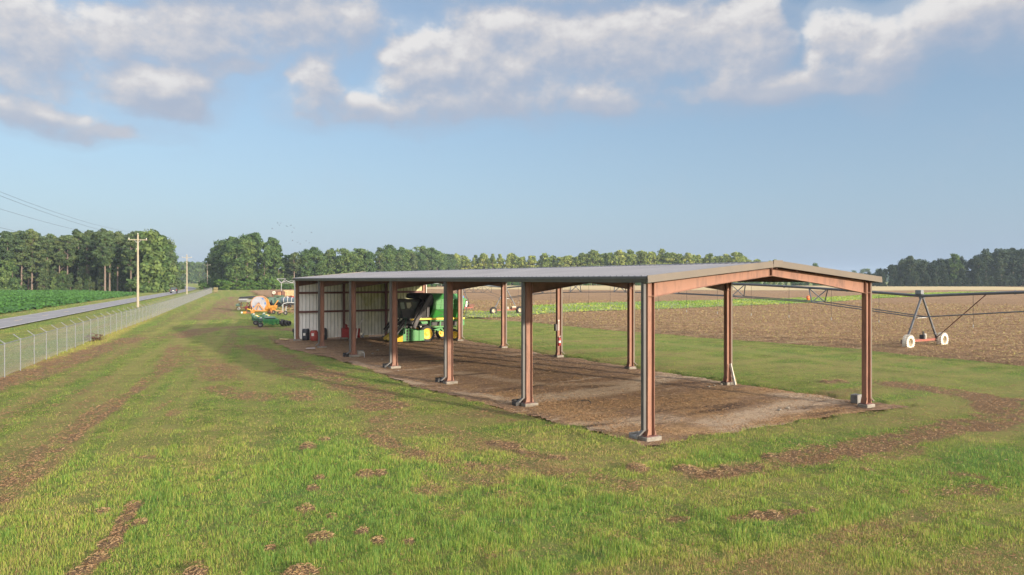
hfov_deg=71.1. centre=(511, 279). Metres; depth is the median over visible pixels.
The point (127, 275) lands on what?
young tree
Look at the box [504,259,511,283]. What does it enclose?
leafy tree
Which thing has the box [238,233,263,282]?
broadleaf tree
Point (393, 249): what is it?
broadleaf tree
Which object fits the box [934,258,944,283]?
evergreen tree
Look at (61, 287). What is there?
young tree
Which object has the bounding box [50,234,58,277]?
pine tree
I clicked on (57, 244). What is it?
pine tree
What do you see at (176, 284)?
pine tree
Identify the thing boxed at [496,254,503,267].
leafy tree
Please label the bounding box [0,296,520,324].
grass
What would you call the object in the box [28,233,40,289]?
pine tree
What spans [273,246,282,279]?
broadleaf tree
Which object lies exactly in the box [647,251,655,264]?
leafy tree
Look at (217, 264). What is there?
broadleaf tree
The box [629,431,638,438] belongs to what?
splash block
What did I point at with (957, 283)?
shrub
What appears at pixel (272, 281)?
shrub
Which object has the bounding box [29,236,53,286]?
pine tree
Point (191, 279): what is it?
distant tree
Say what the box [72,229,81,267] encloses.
pine tree
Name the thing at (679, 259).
leafy tree
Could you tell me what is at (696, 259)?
leafy tree
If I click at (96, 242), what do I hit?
pine tree
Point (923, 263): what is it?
evergreen tree
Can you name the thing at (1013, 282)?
shrub
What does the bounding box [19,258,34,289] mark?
young tree
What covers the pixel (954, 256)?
evergreen tree
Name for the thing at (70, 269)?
young tree
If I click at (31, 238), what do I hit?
pine tree
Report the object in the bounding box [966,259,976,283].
evergreen tree
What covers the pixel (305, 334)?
plastic drum
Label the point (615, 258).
leafy tree
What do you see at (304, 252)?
broadleaf tree
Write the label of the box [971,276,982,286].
shrub
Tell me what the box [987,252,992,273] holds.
evergreen tree
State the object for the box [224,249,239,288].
broadleaf tree
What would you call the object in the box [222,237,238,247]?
broadleaf tree
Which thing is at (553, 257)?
leafy tree
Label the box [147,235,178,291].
pine tree
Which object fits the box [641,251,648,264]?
leafy tree
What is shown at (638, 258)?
leafy tree
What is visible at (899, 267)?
evergreen tree
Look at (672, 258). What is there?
leafy tree
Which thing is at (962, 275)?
evergreen tree
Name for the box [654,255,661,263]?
leafy tree
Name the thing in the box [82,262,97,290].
young tree
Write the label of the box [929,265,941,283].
evergreen tree
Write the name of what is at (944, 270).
evergreen tree
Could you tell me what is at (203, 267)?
distant tree
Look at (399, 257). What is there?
broadleaf tree
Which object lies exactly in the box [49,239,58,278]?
pine tree
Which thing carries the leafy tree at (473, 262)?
on the grass ground at (214, 302)
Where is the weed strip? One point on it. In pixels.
(535, 312)
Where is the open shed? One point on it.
(333, 304)
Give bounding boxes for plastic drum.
[302,329,309,339]
[310,330,317,340]
[324,328,326,339]
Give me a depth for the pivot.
113.12 m
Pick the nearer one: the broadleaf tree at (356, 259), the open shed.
the open shed
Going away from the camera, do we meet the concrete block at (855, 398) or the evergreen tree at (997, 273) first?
the concrete block at (855, 398)
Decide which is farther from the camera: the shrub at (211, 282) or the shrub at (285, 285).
the shrub at (211, 282)
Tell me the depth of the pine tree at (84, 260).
293.57 m
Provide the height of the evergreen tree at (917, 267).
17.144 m
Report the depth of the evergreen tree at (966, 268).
519.69 m
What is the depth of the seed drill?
117.39 m
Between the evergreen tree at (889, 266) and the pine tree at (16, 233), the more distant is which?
the evergreen tree at (889, 266)
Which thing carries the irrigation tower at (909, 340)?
on the ploughed field at (954, 355)
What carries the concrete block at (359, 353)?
on the dirt floor
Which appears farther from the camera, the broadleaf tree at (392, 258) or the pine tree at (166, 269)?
the broadleaf tree at (392, 258)
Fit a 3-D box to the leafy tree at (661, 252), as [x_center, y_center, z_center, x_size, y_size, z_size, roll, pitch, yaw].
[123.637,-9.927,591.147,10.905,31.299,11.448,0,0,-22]
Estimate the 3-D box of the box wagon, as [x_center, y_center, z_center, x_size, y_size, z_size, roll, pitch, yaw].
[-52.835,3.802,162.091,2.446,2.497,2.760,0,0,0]
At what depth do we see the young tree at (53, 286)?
288.36 m
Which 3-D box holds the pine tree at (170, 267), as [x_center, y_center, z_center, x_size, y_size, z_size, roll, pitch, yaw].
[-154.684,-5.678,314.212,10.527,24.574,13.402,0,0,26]
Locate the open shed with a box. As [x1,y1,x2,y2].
[292,260,881,441]
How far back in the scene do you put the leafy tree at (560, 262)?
585.04 m
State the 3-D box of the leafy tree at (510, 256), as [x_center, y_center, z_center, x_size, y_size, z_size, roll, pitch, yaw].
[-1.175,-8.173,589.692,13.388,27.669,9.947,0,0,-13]
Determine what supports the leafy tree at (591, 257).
on the grass ground at (214, 302)
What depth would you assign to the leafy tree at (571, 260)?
588.24 m
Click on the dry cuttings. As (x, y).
(634, 463)
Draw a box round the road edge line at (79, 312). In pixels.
[3,289,194,327]
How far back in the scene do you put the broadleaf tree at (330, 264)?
385.27 m
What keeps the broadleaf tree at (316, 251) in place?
on the grass ground at (214, 302)
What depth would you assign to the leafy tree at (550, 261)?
583.50 m
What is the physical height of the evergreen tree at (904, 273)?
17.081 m
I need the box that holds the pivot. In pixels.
[455,285,500,308]
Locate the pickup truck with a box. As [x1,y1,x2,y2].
[170,287,177,292]
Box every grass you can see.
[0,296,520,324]
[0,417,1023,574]
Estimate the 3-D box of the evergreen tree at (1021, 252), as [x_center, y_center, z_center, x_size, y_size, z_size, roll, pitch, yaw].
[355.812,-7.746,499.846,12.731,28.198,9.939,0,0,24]
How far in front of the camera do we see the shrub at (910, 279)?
498.67 m
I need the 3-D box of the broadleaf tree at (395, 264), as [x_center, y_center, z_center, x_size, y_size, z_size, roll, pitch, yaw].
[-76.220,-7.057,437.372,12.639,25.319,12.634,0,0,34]
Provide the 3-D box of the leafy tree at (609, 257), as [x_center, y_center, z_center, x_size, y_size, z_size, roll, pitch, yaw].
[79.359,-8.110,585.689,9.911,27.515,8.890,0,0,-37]
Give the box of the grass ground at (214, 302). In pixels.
[0,282,1023,574]
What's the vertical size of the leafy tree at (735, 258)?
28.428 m
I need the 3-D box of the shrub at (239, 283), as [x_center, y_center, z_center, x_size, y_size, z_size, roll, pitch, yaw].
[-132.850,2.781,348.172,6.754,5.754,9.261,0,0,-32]
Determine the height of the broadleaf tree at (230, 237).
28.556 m
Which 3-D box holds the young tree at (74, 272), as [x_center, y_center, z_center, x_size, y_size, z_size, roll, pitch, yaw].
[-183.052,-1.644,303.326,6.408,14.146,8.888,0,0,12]
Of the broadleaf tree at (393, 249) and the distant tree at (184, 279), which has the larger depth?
the distant tree at (184, 279)
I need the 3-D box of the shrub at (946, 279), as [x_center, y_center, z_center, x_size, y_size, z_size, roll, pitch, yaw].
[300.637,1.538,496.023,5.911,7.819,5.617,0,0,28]
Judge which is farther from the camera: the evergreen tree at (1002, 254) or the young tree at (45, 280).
the evergreen tree at (1002, 254)
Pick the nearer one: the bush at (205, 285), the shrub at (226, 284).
the shrub at (226, 284)
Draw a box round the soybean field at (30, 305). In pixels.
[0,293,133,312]
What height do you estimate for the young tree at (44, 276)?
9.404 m
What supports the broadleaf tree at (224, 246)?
on the grass ground at (214, 302)
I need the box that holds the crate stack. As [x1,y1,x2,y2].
[284,290,293,296]
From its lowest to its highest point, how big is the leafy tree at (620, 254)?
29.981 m
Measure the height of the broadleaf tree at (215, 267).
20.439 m
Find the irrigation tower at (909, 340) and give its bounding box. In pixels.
[901,290,985,347]
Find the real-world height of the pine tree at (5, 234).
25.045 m
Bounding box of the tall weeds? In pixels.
[463,291,998,317]
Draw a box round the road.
[0,286,195,328]
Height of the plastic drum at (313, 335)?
0.860 m
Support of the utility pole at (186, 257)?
on the grass ground at (214, 302)
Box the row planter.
[251,313,290,326]
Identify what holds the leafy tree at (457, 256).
on the grass ground at (214, 302)
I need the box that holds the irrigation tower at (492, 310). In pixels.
[489,288,520,313]
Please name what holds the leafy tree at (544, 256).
on the grass ground at (214, 302)
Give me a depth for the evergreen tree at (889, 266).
522.39 m
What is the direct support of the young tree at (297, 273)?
on the grass ground at (214, 302)
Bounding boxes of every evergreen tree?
[878,273,886,285]
[886,264,892,277]
[887,266,898,285]
[897,260,904,285]
[901,263,912,284]
[903,255,917,276]
[911,263,923,283]
[918,259,927,285]
[926,262,933,281]
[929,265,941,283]
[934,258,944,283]
[939,263,951,285]
[948,253,963,285]
[949,260,961,285]
[957,256,966,285]
[957,264,967,285]
[964,259,968,279]
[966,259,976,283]
[970,256,986,285]
[973,254,985,282]
[979,252,994,284]
[980,248,989,266]
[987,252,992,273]
[988,248,1007,285]
[988,248,1014,285]
[991,257,1007,286]
[1003,249,1023,285]
[1006,254,1021,285]
[1015,248,1023,286]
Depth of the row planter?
77.09 m
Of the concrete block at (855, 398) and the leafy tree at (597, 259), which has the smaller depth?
the concrete block at (855, 398)
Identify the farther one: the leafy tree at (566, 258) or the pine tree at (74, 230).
the leafy tree at (566, 258)
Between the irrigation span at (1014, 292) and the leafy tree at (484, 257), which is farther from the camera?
the leafy tree at (484, 257)
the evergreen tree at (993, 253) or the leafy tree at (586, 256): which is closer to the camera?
the evergreen tree at (993, 253)
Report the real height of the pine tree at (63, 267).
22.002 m
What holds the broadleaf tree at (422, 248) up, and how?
on the grass ground at (214, 302)
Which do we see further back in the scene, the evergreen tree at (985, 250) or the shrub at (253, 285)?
the evergreen tree at (985, 250)
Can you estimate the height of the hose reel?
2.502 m
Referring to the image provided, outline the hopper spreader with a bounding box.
[265,298,278,313]
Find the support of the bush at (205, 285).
on the grass ground at (214, 302)
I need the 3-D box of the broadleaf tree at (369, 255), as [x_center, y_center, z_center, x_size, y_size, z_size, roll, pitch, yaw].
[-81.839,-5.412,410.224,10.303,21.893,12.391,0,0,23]
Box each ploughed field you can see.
[253,286,1023,343]
[463,308,1023,365]
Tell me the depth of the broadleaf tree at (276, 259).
363.68 m
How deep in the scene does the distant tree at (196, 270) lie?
877.37 m
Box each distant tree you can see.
[179,262,188,281]
[183,261,191,282]
[187,261,197,283]
[193,262,203,282]
[193,263,200,283]
[200,263,206,281]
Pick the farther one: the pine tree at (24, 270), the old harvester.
the pine tree at (24, 270)
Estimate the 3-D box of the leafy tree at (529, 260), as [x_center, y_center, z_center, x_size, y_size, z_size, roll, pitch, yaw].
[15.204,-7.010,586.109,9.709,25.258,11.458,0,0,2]
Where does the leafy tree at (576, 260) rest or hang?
on the grass ground at (214, 302)
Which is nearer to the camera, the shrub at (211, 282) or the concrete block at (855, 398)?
the concrete block at (855, 398)
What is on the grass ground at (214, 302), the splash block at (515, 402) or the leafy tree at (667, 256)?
the leafy tree at (667, 256)
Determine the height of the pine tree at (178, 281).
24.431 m
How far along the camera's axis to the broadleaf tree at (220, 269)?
366.54 m
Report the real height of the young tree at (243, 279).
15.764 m
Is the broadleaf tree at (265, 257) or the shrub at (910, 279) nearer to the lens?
the broadleaf tree at (265, 257)
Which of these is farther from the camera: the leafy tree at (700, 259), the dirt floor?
the leafy tree at (700, 259)
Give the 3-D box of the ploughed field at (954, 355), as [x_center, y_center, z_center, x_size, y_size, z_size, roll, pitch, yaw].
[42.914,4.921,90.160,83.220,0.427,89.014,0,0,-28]
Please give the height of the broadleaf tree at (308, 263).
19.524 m
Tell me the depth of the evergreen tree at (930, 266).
511.50 m
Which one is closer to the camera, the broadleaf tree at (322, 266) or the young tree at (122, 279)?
the young tree at (122, 279)
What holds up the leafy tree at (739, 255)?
on the grass ground at (214, 302)
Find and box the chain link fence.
[0,287,211,376]
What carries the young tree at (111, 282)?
on the grass ground at (214, 302)
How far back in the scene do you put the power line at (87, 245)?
89.50 m
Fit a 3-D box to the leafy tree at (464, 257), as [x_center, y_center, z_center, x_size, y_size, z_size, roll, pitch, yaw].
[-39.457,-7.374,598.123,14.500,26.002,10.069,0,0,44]
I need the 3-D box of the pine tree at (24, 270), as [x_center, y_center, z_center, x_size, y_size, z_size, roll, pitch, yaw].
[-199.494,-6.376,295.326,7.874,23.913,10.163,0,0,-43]
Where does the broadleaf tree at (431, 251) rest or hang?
on the grass ground at (214, 302)
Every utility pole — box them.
[128,233,146,306]
[182,255,191,292]
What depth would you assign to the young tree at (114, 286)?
294.65 m
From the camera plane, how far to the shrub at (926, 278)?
495.48 m
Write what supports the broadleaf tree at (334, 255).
on the grass ground at (214, 302)
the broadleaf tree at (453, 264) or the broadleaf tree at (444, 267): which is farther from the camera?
the broadleaf tree at (453, 264)
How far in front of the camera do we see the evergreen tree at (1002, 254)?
500.04 m
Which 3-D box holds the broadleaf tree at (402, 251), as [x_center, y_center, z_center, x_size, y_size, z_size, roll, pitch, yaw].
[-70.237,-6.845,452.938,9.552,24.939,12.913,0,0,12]
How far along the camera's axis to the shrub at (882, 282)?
499.89 m
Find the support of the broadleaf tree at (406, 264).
on the grass ground at (214, 302)
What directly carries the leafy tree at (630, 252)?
on the grass ground at (214, 302)
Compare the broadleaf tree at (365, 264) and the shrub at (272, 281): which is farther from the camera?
the broadleaf tree at (365, 264)
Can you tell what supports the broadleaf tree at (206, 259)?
on the grass ground at (214, 302)
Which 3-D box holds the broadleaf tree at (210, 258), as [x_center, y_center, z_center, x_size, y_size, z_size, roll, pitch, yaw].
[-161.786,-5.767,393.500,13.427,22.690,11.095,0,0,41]
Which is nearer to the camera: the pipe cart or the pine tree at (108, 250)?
the pipe cart
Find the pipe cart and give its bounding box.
[276,302,293,314]
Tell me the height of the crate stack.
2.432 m
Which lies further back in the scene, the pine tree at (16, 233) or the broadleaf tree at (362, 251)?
the broadleaf tree at (362, 251)
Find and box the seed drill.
[235,296,255,309]
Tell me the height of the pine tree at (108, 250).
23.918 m
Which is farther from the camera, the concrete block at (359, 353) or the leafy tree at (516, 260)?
the leafy tree at (516, 260)
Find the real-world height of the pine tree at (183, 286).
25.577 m
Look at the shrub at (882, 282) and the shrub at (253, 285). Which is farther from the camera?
the shrub at (882, 282)
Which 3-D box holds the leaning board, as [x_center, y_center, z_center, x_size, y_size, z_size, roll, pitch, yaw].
[10.749,4.610,34.838,0.377,1.051,0.181,0,0,45]
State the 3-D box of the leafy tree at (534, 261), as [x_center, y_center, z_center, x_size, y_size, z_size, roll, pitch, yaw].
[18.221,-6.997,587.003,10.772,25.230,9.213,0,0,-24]
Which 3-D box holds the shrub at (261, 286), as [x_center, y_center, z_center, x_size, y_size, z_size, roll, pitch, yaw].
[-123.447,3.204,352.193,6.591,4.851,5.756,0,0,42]
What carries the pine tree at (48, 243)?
on the grass ground at (214, 302)
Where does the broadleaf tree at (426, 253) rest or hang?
on the grass ground at (214, 302)
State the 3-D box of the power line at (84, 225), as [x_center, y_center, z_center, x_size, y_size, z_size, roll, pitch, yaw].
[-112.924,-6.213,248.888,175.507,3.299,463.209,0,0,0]
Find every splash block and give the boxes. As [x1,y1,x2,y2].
[435,377,443,382]
[512,399,522,405]
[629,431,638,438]
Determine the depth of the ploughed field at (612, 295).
196.45 m
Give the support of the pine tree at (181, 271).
on the grass ground at (214, 302)
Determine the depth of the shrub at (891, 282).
499.53 m
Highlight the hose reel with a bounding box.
[250,296,268,311]
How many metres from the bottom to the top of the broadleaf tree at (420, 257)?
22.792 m
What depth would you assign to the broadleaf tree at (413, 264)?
458.39 m
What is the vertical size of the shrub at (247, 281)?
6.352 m
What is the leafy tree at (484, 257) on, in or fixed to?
on the grass ground at (214, 302)
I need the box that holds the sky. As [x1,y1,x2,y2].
[0,0,1023,277]
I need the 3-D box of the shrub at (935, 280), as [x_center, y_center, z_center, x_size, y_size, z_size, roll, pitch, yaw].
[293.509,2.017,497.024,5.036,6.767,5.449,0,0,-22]
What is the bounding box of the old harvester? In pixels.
[268,295,283,306]
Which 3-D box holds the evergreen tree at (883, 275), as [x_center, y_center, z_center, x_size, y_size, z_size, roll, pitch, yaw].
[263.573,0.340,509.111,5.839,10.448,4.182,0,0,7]
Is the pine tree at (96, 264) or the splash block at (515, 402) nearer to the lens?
the splash block at (515, 402)
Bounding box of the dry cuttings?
[0,329,1023,574]
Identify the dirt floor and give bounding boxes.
[274,334,907,445]
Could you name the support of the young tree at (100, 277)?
on the grass ground at (214, 302)
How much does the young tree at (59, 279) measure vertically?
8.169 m
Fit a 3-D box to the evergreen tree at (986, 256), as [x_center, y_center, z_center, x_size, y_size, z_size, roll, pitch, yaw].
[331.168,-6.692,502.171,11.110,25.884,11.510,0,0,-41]
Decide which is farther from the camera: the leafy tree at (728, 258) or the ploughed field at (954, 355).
the leafy tree at (728, 258)
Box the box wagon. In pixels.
[272,291,284,296]
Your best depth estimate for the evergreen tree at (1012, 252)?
503.79 m
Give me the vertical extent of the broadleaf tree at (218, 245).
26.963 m
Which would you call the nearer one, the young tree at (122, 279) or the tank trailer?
the tank trailer
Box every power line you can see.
[0,227,201,269]
[2,196,202,264]
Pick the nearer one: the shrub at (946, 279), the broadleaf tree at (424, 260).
the broadleaf tree at (424, 260)
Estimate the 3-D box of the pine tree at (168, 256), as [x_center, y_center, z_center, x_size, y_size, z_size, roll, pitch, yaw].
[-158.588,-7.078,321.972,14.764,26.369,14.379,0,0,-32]
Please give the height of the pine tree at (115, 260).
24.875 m
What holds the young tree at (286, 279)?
on the grass ground at (214, 302)
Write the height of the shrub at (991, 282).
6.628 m
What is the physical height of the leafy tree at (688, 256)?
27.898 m
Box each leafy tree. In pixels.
[453,253,462,268]
[460,255,470,267]
[464,259,473,268]
[468,257,477,268]
[471,255,478,268]
[477,253,489,268]
[488,253,497,268]
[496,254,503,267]
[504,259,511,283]
[505,253,517,285]
[511,255,519,284]
[519,257,525,283]
[525,256,534,267]
[529,256,539,267]
[540,253,549,266]
[543,257,552,266]
[549,255,556,266]
[557,258,565,266]
[560,255,571,266]
[565,255,573,266]
[572,256,579,266]
[577,252,588,285]
[581,253,589,265]
[586,249,599,284]
[592,251,599,285]
[596,256,606,285]
[600,253,607,264]
[604,253,612,265]
[610,255,619,264]
[614,250,627,264]
[625,249,636,264]
[631,254,637,264]
[635,250,647,264]
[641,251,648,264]
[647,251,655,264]
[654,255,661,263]
[657,248,665,263]
[662,252,674,263]
[666,252,676,263]
[675,253,683,263]
[682,252,694,263]
[691,255,701,262]
[695,254,704,262]
[707,253,713,262]
[724,255,730,262]
[731,252,741,285]
[733,252,742,282]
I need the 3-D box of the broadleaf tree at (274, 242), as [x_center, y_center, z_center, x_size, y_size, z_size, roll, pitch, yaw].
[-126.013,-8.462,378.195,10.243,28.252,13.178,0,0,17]
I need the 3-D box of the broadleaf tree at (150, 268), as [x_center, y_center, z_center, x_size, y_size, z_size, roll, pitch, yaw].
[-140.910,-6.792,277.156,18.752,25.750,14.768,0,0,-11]
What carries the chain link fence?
on the grass ground at (214, 302)
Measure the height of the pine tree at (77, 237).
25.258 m
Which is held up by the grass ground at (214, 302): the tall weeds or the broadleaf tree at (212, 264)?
the broadleaf tree at (212, 264)
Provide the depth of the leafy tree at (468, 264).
585.82 m
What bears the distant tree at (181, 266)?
on the grass ground at (214, 302)
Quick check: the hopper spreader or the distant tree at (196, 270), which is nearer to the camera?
the hopper spreader
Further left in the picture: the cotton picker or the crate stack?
the crate stack
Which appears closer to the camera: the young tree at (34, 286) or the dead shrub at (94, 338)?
the dead shrub at (94, 338)
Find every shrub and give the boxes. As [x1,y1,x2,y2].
[84,333,105,341]
[206,279,215,287]
[213,277,231,289]
[216,279,233,289]
[231,279,244,289]
[242,278,253,289]
[250,281,259,289]
[256,281,265,289]
[262,277,269,289]
[265,278,280,289]
[279,281,291,288]
[880,278,885,285]
[888,277,894,285]
[897,278,903,285]
[905,277,913,285]
[911,275,920,285]
[921,275,934,286]
[932,277,939,285]
[942,276,950,285]
[955,278,960,286]
[965,278,971,285]
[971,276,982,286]
[989,278,994,286]
[1010,278,1017,286]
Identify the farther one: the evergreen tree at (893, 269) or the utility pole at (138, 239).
the evergreen tree at (893, 269)
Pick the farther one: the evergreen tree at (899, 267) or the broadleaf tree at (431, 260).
the evergreen tree at (899, 267)
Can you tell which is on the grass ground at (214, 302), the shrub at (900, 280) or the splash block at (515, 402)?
the shrub at (900, 280)
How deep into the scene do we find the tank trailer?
126.01 m
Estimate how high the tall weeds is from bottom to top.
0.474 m
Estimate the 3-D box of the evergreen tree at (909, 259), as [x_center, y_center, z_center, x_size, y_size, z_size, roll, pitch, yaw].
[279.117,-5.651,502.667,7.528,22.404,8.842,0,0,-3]
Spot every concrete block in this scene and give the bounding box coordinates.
[357,350,363,355]
[851,393,861,403]
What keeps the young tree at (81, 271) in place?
on the grass ground at (214, 302)
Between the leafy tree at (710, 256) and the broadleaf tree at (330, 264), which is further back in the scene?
the leafy tree at (710, 256)
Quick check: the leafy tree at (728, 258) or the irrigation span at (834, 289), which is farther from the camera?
the leafy tree at (728, 258)
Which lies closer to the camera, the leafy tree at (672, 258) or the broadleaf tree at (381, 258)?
the broadleaf tree at (381, 258)
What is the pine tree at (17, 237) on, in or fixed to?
on the grass ground at (214, 302)
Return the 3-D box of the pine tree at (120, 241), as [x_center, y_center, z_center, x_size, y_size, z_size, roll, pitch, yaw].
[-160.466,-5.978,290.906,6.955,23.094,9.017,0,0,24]
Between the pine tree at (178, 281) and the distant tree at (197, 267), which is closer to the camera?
the pine tree at (178, 281)
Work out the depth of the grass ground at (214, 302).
21.95 m
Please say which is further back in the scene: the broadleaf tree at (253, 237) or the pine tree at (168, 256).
the broadleaf tree at (253, 237)
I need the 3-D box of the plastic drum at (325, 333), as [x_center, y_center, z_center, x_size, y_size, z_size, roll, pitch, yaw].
[-16.012,4.630,60.860,0.632,1.000,0.632,0,0,-2]
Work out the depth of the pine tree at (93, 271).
301.77 m
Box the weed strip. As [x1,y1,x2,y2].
[464,292,955,317]
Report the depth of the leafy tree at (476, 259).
594.08 m
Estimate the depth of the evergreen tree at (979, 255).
509.99 m
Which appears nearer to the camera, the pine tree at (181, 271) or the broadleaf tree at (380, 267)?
the pine tree at (181, 271)
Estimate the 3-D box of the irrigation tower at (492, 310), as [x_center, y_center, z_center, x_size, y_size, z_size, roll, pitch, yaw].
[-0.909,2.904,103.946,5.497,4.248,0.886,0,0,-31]
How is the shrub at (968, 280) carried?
on the grass ground at (214, 302)
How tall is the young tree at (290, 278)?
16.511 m
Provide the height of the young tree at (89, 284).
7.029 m
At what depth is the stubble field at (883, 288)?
385.29 m
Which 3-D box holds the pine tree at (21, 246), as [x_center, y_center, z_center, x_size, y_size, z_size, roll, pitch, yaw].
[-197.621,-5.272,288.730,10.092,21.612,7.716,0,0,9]
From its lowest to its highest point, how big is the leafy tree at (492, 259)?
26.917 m
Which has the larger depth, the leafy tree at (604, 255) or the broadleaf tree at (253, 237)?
the leafy tree at (604, 255)
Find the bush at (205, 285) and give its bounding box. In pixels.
[198,282,209,289]
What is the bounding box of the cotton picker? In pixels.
[384,293,467,341]
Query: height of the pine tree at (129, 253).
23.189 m
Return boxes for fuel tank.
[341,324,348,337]
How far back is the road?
110.42 m
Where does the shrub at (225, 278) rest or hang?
on the grass ground at (214, 302)
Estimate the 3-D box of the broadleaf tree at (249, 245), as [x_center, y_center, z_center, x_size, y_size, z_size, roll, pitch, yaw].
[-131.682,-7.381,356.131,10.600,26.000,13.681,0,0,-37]
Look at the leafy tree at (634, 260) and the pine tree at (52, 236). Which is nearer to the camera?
the pine tree at (52, 236)
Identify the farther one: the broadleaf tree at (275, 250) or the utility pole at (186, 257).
the broadleaf tree at (275, 250)
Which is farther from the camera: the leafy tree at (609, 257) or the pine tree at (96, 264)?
the leafy tree at (609, 257)
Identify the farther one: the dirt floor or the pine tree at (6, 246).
the pine tree at (6, 246)
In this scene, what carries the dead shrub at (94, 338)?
on the grass ground at (214, 302)
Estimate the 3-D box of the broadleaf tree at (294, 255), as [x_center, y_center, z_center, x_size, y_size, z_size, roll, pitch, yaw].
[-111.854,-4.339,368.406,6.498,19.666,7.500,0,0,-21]
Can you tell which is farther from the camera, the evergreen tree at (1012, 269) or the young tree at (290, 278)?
the evergreen tree at (1012, 269)
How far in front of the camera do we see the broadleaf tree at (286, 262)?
372.38 m
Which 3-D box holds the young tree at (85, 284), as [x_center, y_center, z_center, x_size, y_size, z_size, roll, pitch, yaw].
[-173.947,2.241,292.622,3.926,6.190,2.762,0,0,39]
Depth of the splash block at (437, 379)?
35.55 m
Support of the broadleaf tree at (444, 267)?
on the grass ground at (214, 302)
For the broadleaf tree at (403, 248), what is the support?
on the grass ground at (214, 302)
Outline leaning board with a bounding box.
[729,364,736,384]
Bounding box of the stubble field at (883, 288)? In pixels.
[427,286,1023,290]
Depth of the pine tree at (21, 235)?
295.95 m
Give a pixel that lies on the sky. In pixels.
(844, 135)
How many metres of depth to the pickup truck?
255.93 m
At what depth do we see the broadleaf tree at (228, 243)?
362.20 m
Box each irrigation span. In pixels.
[507,283,921,319]
[917,290,1023,327]
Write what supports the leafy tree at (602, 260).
on the grass ground at (214, 302)
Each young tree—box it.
[0,259,18,289]
[0,259,26,289]
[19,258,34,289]
[25,279,50,289]
[35,270,49,289]
[38,263,60,285]
[40,268,49,289]
[47,269,57,288]
[49,276,57,289]
[57,270,71,289]
[57,273,62,286]
[66,264,75,284]
[66,272,74,289]
[71,265,82,289]
[76,266,88,289]
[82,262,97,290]
[83,278,89,289]
[85,275,93,289]
[96,268,106,290]
[106,272,113,290]
[111,272,119,291]
[114,266,129,291]
[118,259,134,291]
[235,266,255,289]
[279,259,293,287]
[282,260,296,286]
[285,259,305,288]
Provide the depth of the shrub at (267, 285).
350.85 m
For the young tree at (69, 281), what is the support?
on the grass ground at (214, 302)
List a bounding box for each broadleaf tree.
[202,247,215,278]
[205,248,214,279]
[210,239,224,278]
[211,248,217,271]
[213,254,218,279]
[214,236,240,261]
[214,247,225,279]
[214,249,225,278]
[218,241,237,277]
[221,243,249,285]
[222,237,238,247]
[223,242,233,278]
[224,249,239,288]
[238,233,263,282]
[239,239,256,278]
[241,232,266,276]
[257,242,275,284]
[267,237,282,256]
[268,245,282,276]
[272,254,285,281]
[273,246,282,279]
[279,255,293,283]
[288,252,300,277]
[296,252,316,277]
[298,248,314,276]
[309,246,322,275]
[312,254,332,275]
[324,249,335,273]
[325,249,333,274]
[334,248,358,273]
[344,253,364,272]
[351,248,369,270]
[357,258,372,271]
[364,251,376,271]
[374,247,383,264]
[375,251,386,266]
[376,253,384,271]
[380,250,393,270]
[382,244,403,270]
[383,254,395,270]
[385,247,396,270]
[394,252,403,270]
[398,249,406,266]
[399,247,411,262]
[399,253,410,270]
[409,252,417,270]
[412,245,428,257]
[412,253,424,270]
[418,256,427,269]
[423,250,430,265]
[423,258,431,269]
[425,247,438,267]
[429,254,438,284]
[435,252,444,286]
[438,251,445,269]
[451,259,457,269]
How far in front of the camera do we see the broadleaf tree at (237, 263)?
348.05 m
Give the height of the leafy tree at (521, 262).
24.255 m
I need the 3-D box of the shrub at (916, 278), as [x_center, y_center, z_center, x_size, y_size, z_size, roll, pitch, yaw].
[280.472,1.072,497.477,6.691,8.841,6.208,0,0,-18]
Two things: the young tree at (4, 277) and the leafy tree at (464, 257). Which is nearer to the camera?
the young tree at (4, 277)
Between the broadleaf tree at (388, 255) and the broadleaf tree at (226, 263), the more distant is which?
the broadleaf tree at (388, 255)
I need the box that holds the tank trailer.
[279,296,293,307]
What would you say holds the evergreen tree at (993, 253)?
on the grass ground at (214, 302)
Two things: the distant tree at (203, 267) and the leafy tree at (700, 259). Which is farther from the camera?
the distant tree at (203, 267)
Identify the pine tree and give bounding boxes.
[0,231,15,265]
[0,237,16,265]
[11,234,24,276]
[12,230,24,235]
[12,240,33,287]
[19,236,31,289]
[20,229,40,289]
[20,231,27,283]
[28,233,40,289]
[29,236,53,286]
[37,236,56,274]
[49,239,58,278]
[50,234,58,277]
[52,236,66,272]
[55,241,70,269]
[56,235,77,287]
[68,232,89,280]
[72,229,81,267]
[74,236,94,273]
[75,230,97,288]
[76,230,94,276]
[88,234,106,289]
[89,228,113,285]
[91,232,116,290]
[99,231,119,290]
[111,231,122,274]
[111,236,128,290]
[120,234,139,291]
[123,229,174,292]
[126,231,143,291]
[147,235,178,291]
[164,235,175,284]
[165,244,174,290]
[167,239,181,288]
[172,245,185,286]
[172,256,180,283]
[173,244,184,288]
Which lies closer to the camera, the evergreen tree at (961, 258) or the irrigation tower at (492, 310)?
the irrigation tower at (492, 310)

